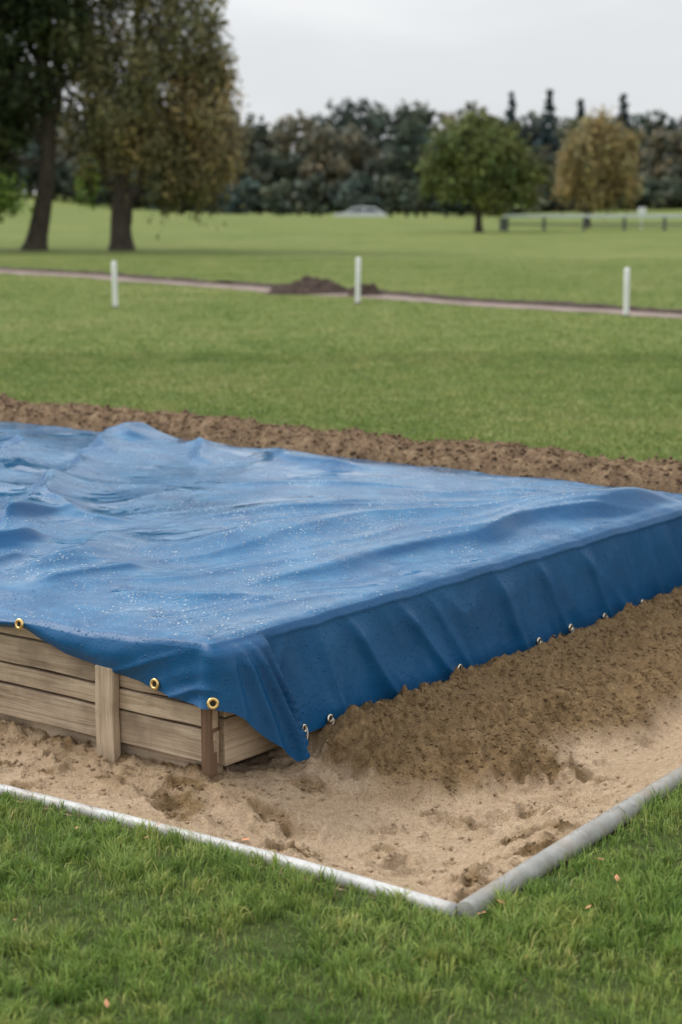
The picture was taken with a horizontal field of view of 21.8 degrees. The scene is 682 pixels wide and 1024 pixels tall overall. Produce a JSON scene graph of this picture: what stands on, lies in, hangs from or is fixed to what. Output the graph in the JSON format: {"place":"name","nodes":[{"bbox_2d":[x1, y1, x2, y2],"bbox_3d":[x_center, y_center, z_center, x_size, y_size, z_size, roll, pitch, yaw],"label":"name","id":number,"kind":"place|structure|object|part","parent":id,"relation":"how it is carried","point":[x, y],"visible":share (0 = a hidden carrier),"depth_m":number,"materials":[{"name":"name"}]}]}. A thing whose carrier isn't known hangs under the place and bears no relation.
{"place":"outdoors","nodes":[
{"label":"outdoors","id":0,"kind":"place"},
{"bbox_2d":[0,193,681,1023],"bbox_3d":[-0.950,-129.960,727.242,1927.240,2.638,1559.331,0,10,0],"label":"ground","id":1,"kind":"structure","parent":0,"point":[78,231],"depth_m":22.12,"materials":[{"name":"green plant"}]},
{"bbox_2d":[0,0,126,250],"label":"broadleaf tree","id":2,"kind":"object","parent":1,"relation":"on","point":[26,95],"visible":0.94,"depth_m":49.24,"materials":[{"name":"green plant"}]},
{"bbox_2d":[111,261,118,307],"bbox_3d":[-3.200,-3.174,25.034,0.112,0.761,0.114,0,10,0],"label":"marker post","id":3,"kind":"object","parent":1,"relation":"on","point":[114,283],"visible":0.93,"depth_m":25.00,"materials":[{"name":"white plastic"}]},
{"bbox_2d":[47,0,249,250],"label":"willow tree","id":4,"kind":"object","parent":1,"relation":"on","point":[187,157],"visible":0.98,"depth_m":49.26,"materials":[{"name":"green plant"}]},
{"bbox_2d":[266,275,351,294],"bbox_3d":[-0.489,-3.697,28.801,1.718,0.324,1.264,0,10,0],"label":"soil mound","id":5,"kind":"object","parent":1,"relation":"on","point":[306,285],"visible":0.96,"depth_m":28.52,"materials":[{"name":"brown soil"}]},
{"bbox_2d":[13,823,619,1006],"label":"fallen leaves","id":6,"kind":"object","parent":1,"relation":"on","point":[106,1003],"visible":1,"depth_m":3.97,"materials":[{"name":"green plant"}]},
{"bbox_2d":[0,585,681,907],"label":"sand","id":7,"kind":"structure","parent":1,"relation":"on","point":[458,786],"depth_m":5.10,"materials":[{"name":"beige sand"}]},
{"bbox_2d":[0,627,278,775],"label":"wooden sandpit frame","id":8,"kind":"object","parent":7,"relation":"on","point":[110,715],"visible":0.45,"depth_m":5.11,"materials":[{"name":"brown wood"}]},
{"bbox_2d":[0,421,681,761],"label":"blue tarpaulin","id":9,"kind":"object","parent":8,"relation":"on","point":[287,600],"visible":0.94,"depth_m":5.97,"materials":[{"name":"plastic"}]},
{"bbox_2d":[0,393,681,493],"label":"soil berm","id":10,"kind":"structure","parent":1,"relation":"on","point":[513,459],"depth_m":8.39,"materials":[{"name":"brown soil"}]},
{"bbox_2d":[0,765,681,918],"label":"pit kerb","id":11,"kind":"structure","parent":1,"relation":"on","point":[592,831],"depth_m":4.30,"materials":[{"name":"white concrete"}]},
{"bbox_2d":[0,267,681,313],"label":"path soil edge","id":12,"kind":"object","parent":1,"relation":"on","point":[570,304],"visible":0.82,"depth_m":27.29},
{"bbox_2d":[0,270,681,317],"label":"footpath","id":13,"kind":"structure","parent":1,"relation":"on","point":[266,289],"depth_m":27.18,"materials":[{"name":"grey gravel"}]},
{"bbox_2d":[4,88,681,216],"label":"distant forest","id":14,"kind":"object","parent":1,"relation":"on","point":[340,161],"visible":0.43,"depth_m":154.83,"materials":[{"name":"green plant"}]},
{"bbox_2d":[354,257,360,303],"bbox_3d":[0.245,-3.344,25.918,0.112,0.781,0.114,0,10,0],"label":"marker post","id":15,"kind":"object","parent":1,"relation":"on","point":[358,280],"visible":0.91,"depth_m":25.88,"materials":[{"name":"white plastic"}]},
{"bbox_2d":[334,207,386,216],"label":"parked car","id":16,"kind":"object","parent":1,"relation":"on","point":[363,212],"visible":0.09,"depth_m":138.21,"materials":[{"name":"paint"}]},
{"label":"car windows","id":17,"kind":"part","parent":16,"relation":"part of","materials":[{"name":"grey glass"}]},
{"bbox_2d":[347,283,381,296],"bbox_3d":[0.404,-3.483,27.824,0.704,0.266,0.690,0,10,0],"label":"soil mound","id":18,"kind":"object","parent":1,"relation":"on","point":[371,289],"visible":0.72,"depth_m":27.68,"materials":[{"name":"brown soil"}]},
{"bbox_2d":[408,105,552,231],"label":"broadleaf tree","id":19,"kind":"object","parent":1,"relation":"on","point":[474,157],"visible":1,"depth_m":73.04,"materials":[{"name":"green plant"}]},
{"bbox_2d":[499,215,681,230],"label":"rail fence","id":20,"kind":"object","parent":1,"relation":"on","point":[504,223],"visible":0.97,"depth_m":76.90,"materials":[{"name":"grey wood"}]},
{"bbox_2d":[549,102,647,227],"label":"autumn tree","id":21,"kind":"object","parent":1,"relation":"on","point":[601,151],"visible":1,"depth_m":83.02,"materials":[{"name":"yellow plant"}]},
{"bbox_2d":[622,268,629,315],"bbox_3d":[3.760,-2.845,23.265,0.112,0.740,0.114,0,10,0],"label":"marker post","id":22,"kind":"object","parent":1,"relation":"on","point":[626,291],"visible":0.93,"depth_m":23.23,"materials":[{"name":"white plastic"}]},
{"bbox_2d":[638,207,645,229],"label":"white marker board","id":23,"kind":"object","parent":1,"relation":"on","point":[641,210],"visible":0.8,"depth_m":78.36,"materials":[{"name":"plastic"}]},
{"bbox_2d":[7,0,681,192],"label":"sky","id":24,"kind":"structure","parent":0,"point":[293,55],"materials":[{"name":"white"}]}
]}

